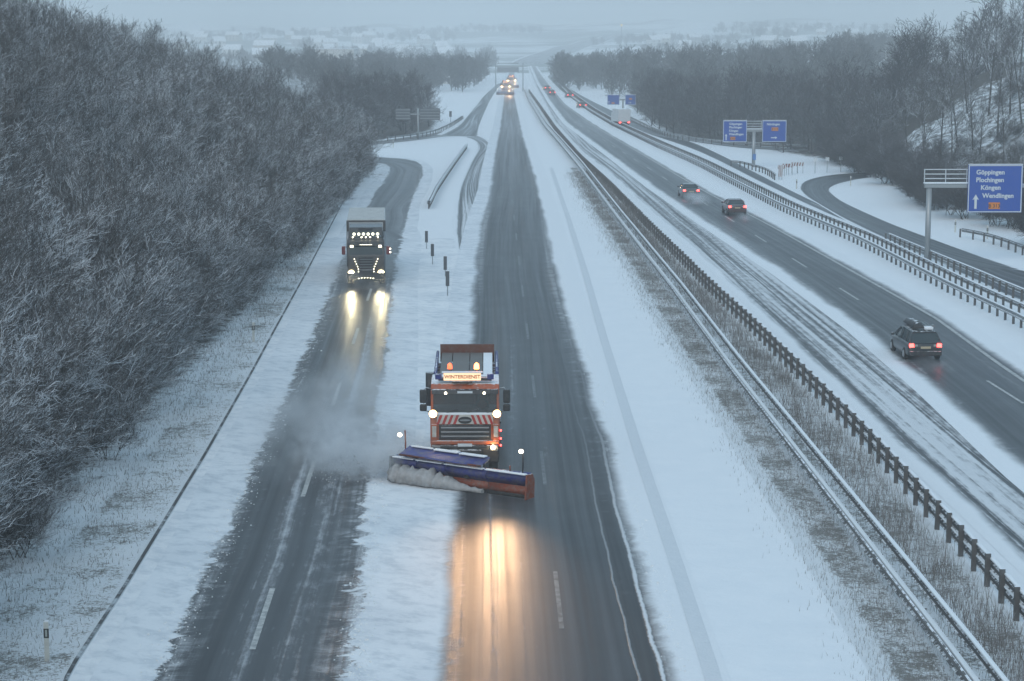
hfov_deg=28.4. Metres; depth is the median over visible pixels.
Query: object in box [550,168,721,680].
tyre track
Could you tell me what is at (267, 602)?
road marking
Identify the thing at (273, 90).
bare tree
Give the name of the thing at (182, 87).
bare tree
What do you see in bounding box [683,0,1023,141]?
distant wood
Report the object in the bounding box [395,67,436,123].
bare tree
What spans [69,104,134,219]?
bare tree
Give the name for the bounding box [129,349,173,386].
bare shrub
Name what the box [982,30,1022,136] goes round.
slender tree
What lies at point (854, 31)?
house
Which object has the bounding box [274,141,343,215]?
edge tree
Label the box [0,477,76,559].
bare shrub
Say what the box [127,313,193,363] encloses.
bare shrub
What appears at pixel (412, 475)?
pushed snow
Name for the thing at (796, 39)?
house
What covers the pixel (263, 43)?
house
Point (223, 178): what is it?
bare tree
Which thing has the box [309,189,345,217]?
bare shrub
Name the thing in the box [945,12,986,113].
slender tree
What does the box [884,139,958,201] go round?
bare shrub
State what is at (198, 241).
edge tree
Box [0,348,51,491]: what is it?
edge tree
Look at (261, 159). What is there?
bare tree
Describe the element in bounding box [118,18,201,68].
bare tree
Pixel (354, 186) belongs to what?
bare shrub
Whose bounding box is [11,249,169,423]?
edge tree
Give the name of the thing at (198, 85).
bare tree
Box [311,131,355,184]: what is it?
edge tree
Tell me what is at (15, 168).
bare tree
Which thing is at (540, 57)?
valley road
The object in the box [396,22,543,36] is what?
distant wood
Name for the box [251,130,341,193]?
bare tree
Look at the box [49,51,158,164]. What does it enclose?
bare tree
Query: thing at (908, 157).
bare shrub
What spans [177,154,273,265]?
bare tree
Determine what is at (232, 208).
edge tree
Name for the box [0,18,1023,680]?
ground
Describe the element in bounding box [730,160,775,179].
guard rail
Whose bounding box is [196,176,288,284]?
edge tree
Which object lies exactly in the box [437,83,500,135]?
slip lane
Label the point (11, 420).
edge tree
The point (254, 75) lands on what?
bare tree
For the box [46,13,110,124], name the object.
bare tree
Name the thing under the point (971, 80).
slender tree
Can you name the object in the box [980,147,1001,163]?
bare shrub
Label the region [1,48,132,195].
bare tree
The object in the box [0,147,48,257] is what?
bare tree
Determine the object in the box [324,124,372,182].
edge tree
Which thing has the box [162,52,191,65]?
bare tree
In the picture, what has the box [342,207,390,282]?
lorry
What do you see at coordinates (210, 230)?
edge tree
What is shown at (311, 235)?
bare shrub
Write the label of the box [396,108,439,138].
sign gantry
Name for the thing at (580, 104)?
car
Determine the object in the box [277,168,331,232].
edge tree
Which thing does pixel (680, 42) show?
house
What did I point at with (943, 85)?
slender tree
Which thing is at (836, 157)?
bare shrub
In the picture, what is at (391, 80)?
bare tree
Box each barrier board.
[778,165,782,176]
[785,164,793,174]
[796,162,803,165]
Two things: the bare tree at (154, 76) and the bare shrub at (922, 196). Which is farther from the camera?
the bare shrub at (922, 196)
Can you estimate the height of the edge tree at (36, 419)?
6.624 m
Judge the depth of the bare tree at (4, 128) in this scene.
101.71 m
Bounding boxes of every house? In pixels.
[172,38,190,49]
[189,31,205,41]
[193,33,209,41]
[203,44,216,54]
[211,36,225,47]
[221,44,241,55]
[225,31,242,40]
[252,48,267,61]
[253,40,275,50]
[261,35,276,41]
[284,31,293,39]
[291,35,302,46]
[308,35,324,38]
[311,37,327,47]
[319,28,331,37]
[321,43,333,47]
[322,38,337,47]
[351,33,363,42]
[356,44,369,55]
[362,31,375,41]
[371,38,386,47]
[374,42,389,50]
[381,46,400,52]
[382,40,394,44]
[397,44,409,46]
[401,47,423,55]
[417,35,430,43]
[432,41,447,47]
[436,47,454,56]
[646,35,661,45]
[657,34,670,43]
[677,40,693,51]
[687,34,700,43]
[760,35,778,45]
[764,27,774,33]
[784,28,797,36]
[789,36,806,45]
[816,29,826,34]
[843,29,858,37]
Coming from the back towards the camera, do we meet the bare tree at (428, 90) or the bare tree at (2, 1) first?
the bare tree at (428, 90)
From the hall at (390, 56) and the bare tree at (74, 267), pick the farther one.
the hall at (390, 56)
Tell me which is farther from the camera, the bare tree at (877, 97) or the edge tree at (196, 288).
the bare tree at (877, 97)
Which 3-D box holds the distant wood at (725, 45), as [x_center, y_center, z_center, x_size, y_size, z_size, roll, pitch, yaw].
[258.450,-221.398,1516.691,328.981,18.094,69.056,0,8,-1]
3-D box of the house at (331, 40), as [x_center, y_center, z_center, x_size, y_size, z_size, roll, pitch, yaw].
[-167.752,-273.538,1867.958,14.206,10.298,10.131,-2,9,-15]
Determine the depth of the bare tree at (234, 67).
223.46 m
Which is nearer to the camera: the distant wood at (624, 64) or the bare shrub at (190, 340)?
the bare shrub at (190, 340)
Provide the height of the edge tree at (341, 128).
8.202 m
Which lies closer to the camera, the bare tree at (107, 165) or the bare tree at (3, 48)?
the bare tree at (107, 165)
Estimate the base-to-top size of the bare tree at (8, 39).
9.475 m
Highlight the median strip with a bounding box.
[578,168,1023,680]
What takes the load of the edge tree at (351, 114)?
on the ground at (768, 618)
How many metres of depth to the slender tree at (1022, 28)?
228.79 m
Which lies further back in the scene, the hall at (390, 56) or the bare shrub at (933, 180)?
the hall at (390, 56)
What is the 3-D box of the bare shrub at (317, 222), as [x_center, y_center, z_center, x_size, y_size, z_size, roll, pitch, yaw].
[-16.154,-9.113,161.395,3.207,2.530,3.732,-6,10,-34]
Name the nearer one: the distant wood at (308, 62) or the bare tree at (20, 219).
the bare tree at (20, 219)
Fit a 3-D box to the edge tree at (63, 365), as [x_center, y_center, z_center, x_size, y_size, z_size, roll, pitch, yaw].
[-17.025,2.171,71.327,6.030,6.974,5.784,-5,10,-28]
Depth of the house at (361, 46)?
1685.04 m
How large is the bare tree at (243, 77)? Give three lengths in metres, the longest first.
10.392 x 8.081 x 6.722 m
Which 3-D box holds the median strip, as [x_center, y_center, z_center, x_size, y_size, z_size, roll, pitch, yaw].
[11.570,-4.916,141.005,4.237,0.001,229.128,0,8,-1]
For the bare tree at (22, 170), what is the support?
on the ground at (768, 618)
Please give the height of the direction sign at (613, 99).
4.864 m
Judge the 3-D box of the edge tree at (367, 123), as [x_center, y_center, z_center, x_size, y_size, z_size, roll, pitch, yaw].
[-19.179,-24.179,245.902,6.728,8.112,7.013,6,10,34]
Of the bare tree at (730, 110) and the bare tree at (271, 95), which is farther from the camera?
the bare tree at (730, 110)
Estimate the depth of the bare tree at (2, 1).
172.65 m
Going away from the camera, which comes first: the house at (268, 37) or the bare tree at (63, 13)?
the bare tree at (63, 13)
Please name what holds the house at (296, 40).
on the ground at (768, 618)
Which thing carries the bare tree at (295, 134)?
on the ground at (768, 618)
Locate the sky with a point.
(262, 13)
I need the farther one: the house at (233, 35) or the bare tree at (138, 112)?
the house at (233, 35)
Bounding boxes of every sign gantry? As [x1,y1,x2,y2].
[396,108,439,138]
[495,63,523,90]
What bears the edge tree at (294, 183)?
on the ground at (768, 618)
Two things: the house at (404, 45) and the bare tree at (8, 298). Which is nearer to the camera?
the bare tree at (8, 298)
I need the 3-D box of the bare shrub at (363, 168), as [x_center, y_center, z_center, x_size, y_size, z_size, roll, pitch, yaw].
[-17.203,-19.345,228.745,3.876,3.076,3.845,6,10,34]
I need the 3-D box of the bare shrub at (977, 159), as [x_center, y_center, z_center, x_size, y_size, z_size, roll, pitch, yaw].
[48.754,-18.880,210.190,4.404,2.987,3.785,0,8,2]
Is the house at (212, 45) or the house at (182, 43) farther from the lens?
the house at (182, 43)
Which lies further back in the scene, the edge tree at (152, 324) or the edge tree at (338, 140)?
the edge tree at (338, 140)
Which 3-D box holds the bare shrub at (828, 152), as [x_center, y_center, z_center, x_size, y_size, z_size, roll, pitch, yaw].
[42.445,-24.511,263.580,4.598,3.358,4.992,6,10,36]
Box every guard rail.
[387,116,462,140]
[427,143,467,208]
[523,88,1008,680]
[529,90,1023,620]
[557,82,1023,327]
[564,85,1023,312]
[630,116,807,149]
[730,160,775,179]
[885,233,1023,301]
[959,228,1023,254]
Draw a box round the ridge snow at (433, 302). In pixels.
[415,238,457,461]
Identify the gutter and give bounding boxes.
[63,204,341,680]
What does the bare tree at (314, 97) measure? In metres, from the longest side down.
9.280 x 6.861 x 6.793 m
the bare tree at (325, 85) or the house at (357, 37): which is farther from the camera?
the house at (357, 37)
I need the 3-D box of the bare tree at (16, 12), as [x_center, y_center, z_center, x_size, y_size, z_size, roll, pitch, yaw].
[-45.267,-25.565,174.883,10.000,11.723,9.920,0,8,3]
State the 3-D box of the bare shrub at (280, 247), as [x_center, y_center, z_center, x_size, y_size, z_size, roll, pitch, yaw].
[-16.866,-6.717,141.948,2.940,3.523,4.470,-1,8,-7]
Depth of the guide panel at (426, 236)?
155.20 m
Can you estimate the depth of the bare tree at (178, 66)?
193.46 m
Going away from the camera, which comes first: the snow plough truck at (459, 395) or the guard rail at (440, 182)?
the snow plough truck at (459, 395)
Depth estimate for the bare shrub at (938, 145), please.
232.55 m
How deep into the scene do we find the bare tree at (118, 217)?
92.86 m
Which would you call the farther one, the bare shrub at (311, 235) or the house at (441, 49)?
the house at (441, 49)
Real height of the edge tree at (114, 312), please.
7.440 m
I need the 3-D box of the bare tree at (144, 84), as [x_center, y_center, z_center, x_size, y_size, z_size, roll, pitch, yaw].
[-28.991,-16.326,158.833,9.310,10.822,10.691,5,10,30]
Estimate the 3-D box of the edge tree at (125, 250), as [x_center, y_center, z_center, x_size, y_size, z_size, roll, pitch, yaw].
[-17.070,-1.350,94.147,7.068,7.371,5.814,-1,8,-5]
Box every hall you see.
[311,48,356,60]
[354,56,416,76]
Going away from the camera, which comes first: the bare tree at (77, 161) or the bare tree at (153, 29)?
the bare tree at (77, 161)
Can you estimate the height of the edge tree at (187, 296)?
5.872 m
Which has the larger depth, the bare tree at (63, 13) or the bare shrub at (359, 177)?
the bare shrub at (359, 177)
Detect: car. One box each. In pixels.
[547,90,554,94]
[565,92,572,97]
[576,102,586,107]
[677,183,699,197]
[721,198,746,214]
[890,318,941,358]
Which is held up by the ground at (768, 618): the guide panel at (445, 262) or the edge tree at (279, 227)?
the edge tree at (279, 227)
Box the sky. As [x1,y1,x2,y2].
[1,0,1023,27]
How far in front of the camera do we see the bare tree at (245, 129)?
172.22 m
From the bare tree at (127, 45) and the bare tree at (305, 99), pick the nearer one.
the bare tree at (127, 45)
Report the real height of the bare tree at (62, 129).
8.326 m
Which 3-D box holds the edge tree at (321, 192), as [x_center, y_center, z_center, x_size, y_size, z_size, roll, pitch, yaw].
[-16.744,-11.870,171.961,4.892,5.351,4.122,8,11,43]
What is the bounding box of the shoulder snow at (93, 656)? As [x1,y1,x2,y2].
[70,238,330,680]
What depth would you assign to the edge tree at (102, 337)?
79.82 m
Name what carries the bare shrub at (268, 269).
on the ground at (768, 618)
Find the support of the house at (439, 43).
on the ground at (768, 618)
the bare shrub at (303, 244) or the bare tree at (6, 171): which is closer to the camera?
the bare tree at (6, 171)
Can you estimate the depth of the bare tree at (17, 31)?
141.19 m
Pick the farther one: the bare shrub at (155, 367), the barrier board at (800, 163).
the barrier board at (800, 163)
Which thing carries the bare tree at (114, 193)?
on the ground at (768, 618)
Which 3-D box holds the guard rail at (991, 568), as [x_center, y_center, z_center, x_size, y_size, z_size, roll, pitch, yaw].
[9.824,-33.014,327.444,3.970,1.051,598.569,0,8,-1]
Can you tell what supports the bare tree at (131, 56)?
on the ground at (768, 618)
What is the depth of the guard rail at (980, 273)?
137.22 m
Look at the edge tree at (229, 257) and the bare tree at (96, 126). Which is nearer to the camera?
the edge tree at (229, 257)
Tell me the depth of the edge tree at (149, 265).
92.33 m
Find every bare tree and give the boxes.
[0,0,11,94]
[0,0,32,39]
[0,0,47,72]
[0,0,89,85]
[0,0,168,75]
[0,1,68,145]
[0,15,40,85]
[0,33,27,110]
[0,51,48,121]
[0,51,73,174]
[0,67,56,162]
[0,78,62,225]
[0,92,108,211]
[0,95,57,192]
[0,99,51,221]
[0,112,41,227]
[0,130,61,269]
[0,144,42,201]
[0,146,18,249]
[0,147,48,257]
[0,162,56,286]
[0,172,121,386]
[0,178,104,355]
[0,180,68,321]
[0,208,106,383]
[0,216,93,365]
[0,252,111,421]
[0,261,41,399]
[1,35,145,170]
[1,45,82,168]
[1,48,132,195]
[2,38,103,145]
[2,113,102,219]
[3,46,67,126]
[5,23,52,79]
[5,166,199,326]
[8,13,136,128]
[11,13,97,139]
[12,159,107,277]
[15,0,86,63]
[16,135,163,302]
[16,210,143,364]
[17,110,96,213]
[19,92,125,218]
[21,152,102,292]
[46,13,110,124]
[47,4,96,83]
[48,71,181,178]
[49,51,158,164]
[51,17,99,35]
[56,143,145,234]
[56,158,127,262]
[59,24,136,122]
[60,150,184,300]
[60,197,211,338]
[65,180,207,275]
[67,9,143,127]
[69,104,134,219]
[74,18,130,83]
[74,55,151,145]
[74,149,165,235]
[75,65,139,155]
[76,179,171,257]
[85,65,212,179]
[88,108,177,204]
[89,16,128,63]
[92,44,151,123]
[95,13,159,70]
[101,36,157,115]
[104,29,146,77]
[106,60,185,134]
[106,84,203,191]
[107,66,167,165]
[111,85,219,210]
[112,49,155,92]
[117,65,220,148]
[117,125,208,217]
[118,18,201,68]
[118,66,237,175]
[121,70,192,133]
[122,154,248,281]
[126,108,219,223]
[133,39,182,74]
[134,34,188,100]
[134,56,230,120]
[135,121,203,232]
[136,33,202,91]
[136,61,198,151]
[149,137,261,278]
[149,147,217,256]
[151,103,198,185]
[154,174,249,263]
[155,89,253,203]
[158,31,217,69]
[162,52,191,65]
[167,73,225,128]
[174,36,241,95]
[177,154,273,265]
[179,89,272,201]
[183,59,256,125]
[184,51,229,118]
[184,83,258,183]
[187,57,267,146]
[187,155,250,226]
[188,98,266,151]
[191,114,254,181]
[193,112,268,186]
[194,137,268,209]
[195,64,213,92]
[208,63,251,107]
[218,119,310,212]
[226,56,280,98]
[226,64,268,115]
[230,63,279,96]
[230,132,295,223]
[236,73,289,129]
[237,59,295,140]
[243,72,289,161]
[250,98,313,150]
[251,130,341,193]
[252,80,291,126]
[254,140,313,197]
[255,113,332,205]
[260,79,326,138]
[263,90,317,147]
[264,121,346,169]
[270,117,321,185]
[284,90,322,120]
[293,88,331,114]
[297,125,335,161]
[301,68,344,92]
[304,99,353,143]
[311,73,335,107]
[312,76,347,95]
[379,72,419,125]
[380,68,409,118]
[385,86,425,133]
[389,81,422,131]
[392,76,435,130]
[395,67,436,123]
[401,70,437,119]
[405,70,434,107]
[405,78,438,124]
[412,82,443,125]
[421,84,441,122]
[619,72,644,112]
[624,70,646,111]
[632,79,651,115]
[633,76,668,125]
[637,70,664,122]
[642,82,675,129]
[706,88,753,134]
[712,85,754,132]
[719,80,771,144]
[731,88,767,141]
[759,95,805,152]
[848,77,910,138]
[863,60,929,133]
[877,48,931,125]
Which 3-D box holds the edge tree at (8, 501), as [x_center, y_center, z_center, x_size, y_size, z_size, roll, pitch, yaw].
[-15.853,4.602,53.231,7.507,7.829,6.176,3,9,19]
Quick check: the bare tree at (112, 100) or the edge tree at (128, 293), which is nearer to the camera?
the edge tree at (128, 293)
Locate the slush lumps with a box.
[141,261,689,680]
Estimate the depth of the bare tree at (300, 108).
231.90 m
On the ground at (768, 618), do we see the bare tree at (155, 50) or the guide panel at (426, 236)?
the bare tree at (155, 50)
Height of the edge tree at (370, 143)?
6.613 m
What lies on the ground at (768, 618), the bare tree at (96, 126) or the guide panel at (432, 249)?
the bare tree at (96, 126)
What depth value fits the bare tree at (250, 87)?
233.52 m
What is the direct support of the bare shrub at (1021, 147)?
on the ground at (768, 618)
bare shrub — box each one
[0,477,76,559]
[1,452,75,516]
[20,431,92,482]
[51,376,165,461]
[81,355,165,408]
[88,385,150,437]
[97,354,154,386]
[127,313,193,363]
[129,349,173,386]
[166,291,231,340]
[166,319,202,353]
[183,277,240,328]
[198,263,250,316]
[231,281,265,308]
[242,260,274,289]
[257,225,289,267]
[278,231,304,262]
[281,216,324,241]
[290,231,312,252]
[293,213,326,236]
[305,198,333,227]
[306,208,326,231]
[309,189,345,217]
[318,181,349,205]
[323,183,353,199]
[342,178,359,198]
[351,162,373,181]
[351,171,363,182]
[360,156,375,173]
[820,139,863,171]
[821,142,837,162]
[822,122,857,165]
[834,139,862,173]
[861,135,911,184]
[864,144,924,183]
[866,132,915,181]
[877,133,910,153]
[883,148,933,185]
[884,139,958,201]
[886,146,937,195]
[888,140,961,205]
[898,146,931,189]
[898,180,914,200]
[901,164,932,204]
[903,170,936,206]
[908,153,967,205]
[908,164,930,199]
[912,172,946,209]
[918,161,956,209]
[921,136,949,155]
[922,162,985,214]
[928,154,968,219]
[939,160,970,218]
[942,149,968,174]
[945,139,971,166]
[952,163,1004,225]
[960,133,986,150]
[961,145,997,163]
[978,213,999,224]
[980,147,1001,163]
[987,124,1014,148]
[991,92,1007,104]
[992,155,1023,229]
[993,143,1023,166]
[994,152,1023,226]
[1002,82,1017,98]
[1003,73,1023,96]
[1003,135,1023,155]
[1004,119,1023,136]
[1007,183,1023,232]
[1007,189,1023,239]
[1009,204,1023,230]
[1013,68,1023,81]
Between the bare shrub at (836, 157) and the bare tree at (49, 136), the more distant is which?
the bare shrub at (836, 157)
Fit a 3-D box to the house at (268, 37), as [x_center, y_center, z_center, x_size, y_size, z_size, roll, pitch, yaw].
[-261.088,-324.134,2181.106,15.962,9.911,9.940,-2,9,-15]
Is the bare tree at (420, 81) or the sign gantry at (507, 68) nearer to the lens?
the bare tree at (420, 81)
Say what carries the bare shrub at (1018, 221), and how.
on the ground at (768, 618)
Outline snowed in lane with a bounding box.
[528,66,1023,575]
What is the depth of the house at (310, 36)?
2097.38 m
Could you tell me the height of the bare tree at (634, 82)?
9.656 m
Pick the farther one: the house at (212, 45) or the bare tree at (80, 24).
the house at (212, 45)
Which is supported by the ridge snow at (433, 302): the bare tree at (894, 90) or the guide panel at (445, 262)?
the guide panel at (445, 262)
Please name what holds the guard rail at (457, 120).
on the ground at (768, 618)
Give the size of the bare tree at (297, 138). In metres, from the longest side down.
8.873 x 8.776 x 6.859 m
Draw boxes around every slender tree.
[887,81,911,141]
[904,67,935,144]
[905,72,941,155]
[927,34,969,138]
[927,54,963,156]
[939,80,969,163]
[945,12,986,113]
[957,89,994,162]
[959,54,991,156]
[971,0,1015,115]
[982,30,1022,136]
[989,75,1021,162]
[995,14,1023,126]
[996,4,1023,114]
[1008,0,1023,80]
[1011,7,1023,59]
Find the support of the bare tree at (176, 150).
on the ground at (768, 618)
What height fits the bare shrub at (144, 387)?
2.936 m
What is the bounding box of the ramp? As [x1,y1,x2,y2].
[798,172,1023,270]
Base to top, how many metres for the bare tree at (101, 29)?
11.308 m
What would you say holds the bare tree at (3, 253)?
on the ground at (768, 618)
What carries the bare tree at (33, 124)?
on the ground at (768, 618)
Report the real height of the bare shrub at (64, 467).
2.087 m
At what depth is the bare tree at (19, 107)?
123.63 m
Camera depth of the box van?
372.94 m
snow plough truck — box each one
[389,344,534,499]
[496,80,513,94]
[507,76,518,87]
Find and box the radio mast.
[884,41,887,63]
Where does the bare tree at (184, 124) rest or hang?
on the ground at (768, 618)
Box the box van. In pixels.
[611,108,630,124]
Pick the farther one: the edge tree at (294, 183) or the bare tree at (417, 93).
the bare tree at (417, 93)
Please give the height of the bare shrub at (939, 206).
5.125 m
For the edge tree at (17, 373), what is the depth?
64.59 m
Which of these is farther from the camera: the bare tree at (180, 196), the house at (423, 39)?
the house at (423, 39)
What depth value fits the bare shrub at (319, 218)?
166.18 m
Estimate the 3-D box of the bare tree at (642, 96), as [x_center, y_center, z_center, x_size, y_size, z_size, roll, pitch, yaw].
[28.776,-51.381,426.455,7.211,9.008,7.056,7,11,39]
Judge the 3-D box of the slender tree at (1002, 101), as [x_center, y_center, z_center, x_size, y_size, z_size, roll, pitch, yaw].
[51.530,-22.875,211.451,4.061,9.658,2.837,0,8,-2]
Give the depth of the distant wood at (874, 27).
2379.55 m
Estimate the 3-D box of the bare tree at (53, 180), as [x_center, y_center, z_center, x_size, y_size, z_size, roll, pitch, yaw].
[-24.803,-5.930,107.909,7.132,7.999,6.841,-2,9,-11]
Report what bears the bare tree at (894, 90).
on the ground at (768, 618)
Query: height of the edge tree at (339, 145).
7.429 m
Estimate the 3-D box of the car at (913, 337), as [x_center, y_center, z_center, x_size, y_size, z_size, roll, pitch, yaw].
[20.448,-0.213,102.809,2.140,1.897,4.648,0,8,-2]
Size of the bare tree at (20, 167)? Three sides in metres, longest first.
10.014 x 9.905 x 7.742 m
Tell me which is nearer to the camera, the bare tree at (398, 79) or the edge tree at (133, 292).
the edge tree at (133, 292)
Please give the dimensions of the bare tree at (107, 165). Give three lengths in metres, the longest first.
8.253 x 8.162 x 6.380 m
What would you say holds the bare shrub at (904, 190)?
on the ground at (768, 618)
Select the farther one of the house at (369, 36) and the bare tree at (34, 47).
the house at (369, 36)
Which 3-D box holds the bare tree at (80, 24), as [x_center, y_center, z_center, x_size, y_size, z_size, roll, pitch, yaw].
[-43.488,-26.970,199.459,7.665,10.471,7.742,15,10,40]
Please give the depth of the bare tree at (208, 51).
241.24 m
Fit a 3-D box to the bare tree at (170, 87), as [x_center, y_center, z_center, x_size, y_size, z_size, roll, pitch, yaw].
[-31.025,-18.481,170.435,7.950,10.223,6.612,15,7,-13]
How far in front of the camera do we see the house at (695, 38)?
1950.29 m
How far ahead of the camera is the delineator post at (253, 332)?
107.24 m
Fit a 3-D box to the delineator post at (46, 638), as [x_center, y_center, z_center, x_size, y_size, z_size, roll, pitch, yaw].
[-11.947,7.764,52.071,0.136,1.185,0.126,0,8,-1]
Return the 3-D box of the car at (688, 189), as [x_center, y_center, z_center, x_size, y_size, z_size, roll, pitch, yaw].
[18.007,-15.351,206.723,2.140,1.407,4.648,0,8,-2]
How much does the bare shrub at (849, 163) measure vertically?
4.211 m
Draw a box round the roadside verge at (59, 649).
[0,200,341,680]
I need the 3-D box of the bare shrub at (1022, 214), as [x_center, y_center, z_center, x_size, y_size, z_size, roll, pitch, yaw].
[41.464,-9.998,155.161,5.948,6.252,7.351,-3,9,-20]
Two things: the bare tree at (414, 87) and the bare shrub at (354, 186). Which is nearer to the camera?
the bare shrub at (354, 186)
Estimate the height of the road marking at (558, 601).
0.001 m
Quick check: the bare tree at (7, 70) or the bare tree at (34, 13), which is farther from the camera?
the bare tree at (34, 13)
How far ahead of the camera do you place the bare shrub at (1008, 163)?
173.99 m
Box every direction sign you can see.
[607,94,635,107]
[723,120,786,163]
[923,164,1023,259]
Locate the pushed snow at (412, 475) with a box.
[387,463,483,492]
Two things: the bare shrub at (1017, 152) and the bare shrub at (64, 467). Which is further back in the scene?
the bare shrub at (1017, 152)
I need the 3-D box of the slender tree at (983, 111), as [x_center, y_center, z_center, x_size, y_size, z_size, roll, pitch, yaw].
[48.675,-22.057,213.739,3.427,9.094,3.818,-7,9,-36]
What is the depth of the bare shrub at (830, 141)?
257.44 m
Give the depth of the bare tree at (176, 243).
103.70 m
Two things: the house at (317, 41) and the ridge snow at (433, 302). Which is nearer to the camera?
the ridge snow at (433, 302)
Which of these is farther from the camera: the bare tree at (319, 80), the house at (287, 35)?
the house at (287, 35)
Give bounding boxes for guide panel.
[425,230,427,248]
[431,243,433,263]
[444,255,446,275]
[446,270,448,295]
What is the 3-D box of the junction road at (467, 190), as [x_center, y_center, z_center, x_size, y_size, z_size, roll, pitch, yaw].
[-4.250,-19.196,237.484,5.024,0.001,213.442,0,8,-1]
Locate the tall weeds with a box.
[581,167,1023,680]
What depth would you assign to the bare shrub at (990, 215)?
175.26 m
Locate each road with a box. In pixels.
[89,156,432,680]
[370,131,472,144]
[382,72,730,680]
[452,136,488,254]
[510,33,632,63]
[548,74,1023,302]
[629,123,805,150]
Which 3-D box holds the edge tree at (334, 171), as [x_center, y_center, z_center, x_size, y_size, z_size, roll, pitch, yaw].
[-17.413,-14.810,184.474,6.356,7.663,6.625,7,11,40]
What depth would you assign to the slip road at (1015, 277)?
214.14 m
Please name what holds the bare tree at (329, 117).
on the ground at (768, 618)
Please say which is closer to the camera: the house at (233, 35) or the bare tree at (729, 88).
the bare tree at (729, 88)
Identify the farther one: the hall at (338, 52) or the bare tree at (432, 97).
the hall at (338, 52)
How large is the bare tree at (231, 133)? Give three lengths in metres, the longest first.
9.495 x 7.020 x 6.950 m
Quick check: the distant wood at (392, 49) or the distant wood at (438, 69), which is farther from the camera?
the distant wood at (392, 49)
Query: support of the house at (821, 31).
on the ground at (768, 618)
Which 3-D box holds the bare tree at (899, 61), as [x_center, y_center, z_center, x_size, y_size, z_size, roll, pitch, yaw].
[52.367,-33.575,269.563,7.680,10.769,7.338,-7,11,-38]
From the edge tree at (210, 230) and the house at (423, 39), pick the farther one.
the house at (423, 39)
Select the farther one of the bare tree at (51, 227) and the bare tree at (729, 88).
the bare tree at (729, 88)
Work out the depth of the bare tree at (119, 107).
140.82 m
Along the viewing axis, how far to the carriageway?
121.08 m
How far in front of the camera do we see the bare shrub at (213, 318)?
107.62 m
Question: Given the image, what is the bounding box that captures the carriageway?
[530,66,1023,492]
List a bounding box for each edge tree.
[0,292,151,474]
[0,308,90,504]
[0,326,127,492]
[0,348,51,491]
[0,357,91,547]
[0,368,105,554]
[0,408,52,562]
[0,443,19,589]
[0,444,30,580]
[2,301,114,470]
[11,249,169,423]
[23,277,194,448]
[29,299,145,422]
[31,338,124,461]
[44,240,229,406]
[64,249,202,406]
[79,235,218,371]
[79,260,205,396]
[86,246,216,379]
[126,249,226,356]
[136,264,198,358]
[140,217,222,317]
[143,199,250,327]
[143,244,207,338]
[157,204,264,323]
[163,261,231,339]
[180,173,293,288]
[184,176,277,285]
[191,215,263,311]
[192,220,285,307]
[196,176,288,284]
[217,208,285,284]
[222,186,297,266]
[239,199,298,255]
[247,174,304,242]
[250,159,336,244]
[257,192,301,261]
[258,141,338,229]
[258,183,306,226]
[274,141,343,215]
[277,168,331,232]
[290,139,355,200]
[293,171,336,216]
[294,140,352,207]
[306,132,359,190]
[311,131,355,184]
[315,119,381,185]
[318,137,361,195]
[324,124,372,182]
[325,113,377,175]
[330,117,392,177]
[333,108,381,153]
[348,106,384,147]
[354,123,383,158]
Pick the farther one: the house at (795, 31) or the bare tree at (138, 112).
the house at (795, 31)
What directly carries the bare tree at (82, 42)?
on the ground at (768, 618)
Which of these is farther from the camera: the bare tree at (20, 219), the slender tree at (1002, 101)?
the slender tree at (1002, 101)
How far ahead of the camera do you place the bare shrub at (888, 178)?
216.99 m
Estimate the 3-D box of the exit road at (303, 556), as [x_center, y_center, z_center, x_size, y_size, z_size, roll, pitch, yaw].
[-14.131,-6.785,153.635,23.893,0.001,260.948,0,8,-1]
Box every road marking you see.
[250,289,371,648]
[508,166,563,628]
[535,67,1023,381]
[564,115,1023,402]
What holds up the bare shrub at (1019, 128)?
on the ground at (768, 618)
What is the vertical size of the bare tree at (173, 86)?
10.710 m
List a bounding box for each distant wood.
[135,24,456,41]
[179,45,499,65]
[251,43,403,91]
[297,39,495,56]
[361,48,493,91]
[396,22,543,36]
[545,49,617,90]
[591,25,793,45]
[597,31,884,95]
[637,35,1021,53]
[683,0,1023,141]
[713,19,1007,36]
[835,28,938,62]
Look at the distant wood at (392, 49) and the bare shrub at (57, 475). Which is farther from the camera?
the distant wood at (392, 49)
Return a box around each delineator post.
[43,620,49,660]
[252,322,254,341]
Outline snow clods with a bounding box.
[311,444,388,483]
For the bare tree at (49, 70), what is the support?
on the ground at (768, 618)
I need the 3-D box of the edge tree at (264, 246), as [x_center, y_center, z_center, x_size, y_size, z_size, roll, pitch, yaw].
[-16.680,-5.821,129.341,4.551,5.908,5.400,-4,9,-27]
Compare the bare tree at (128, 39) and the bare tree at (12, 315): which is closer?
the bare tree at (12, 315)

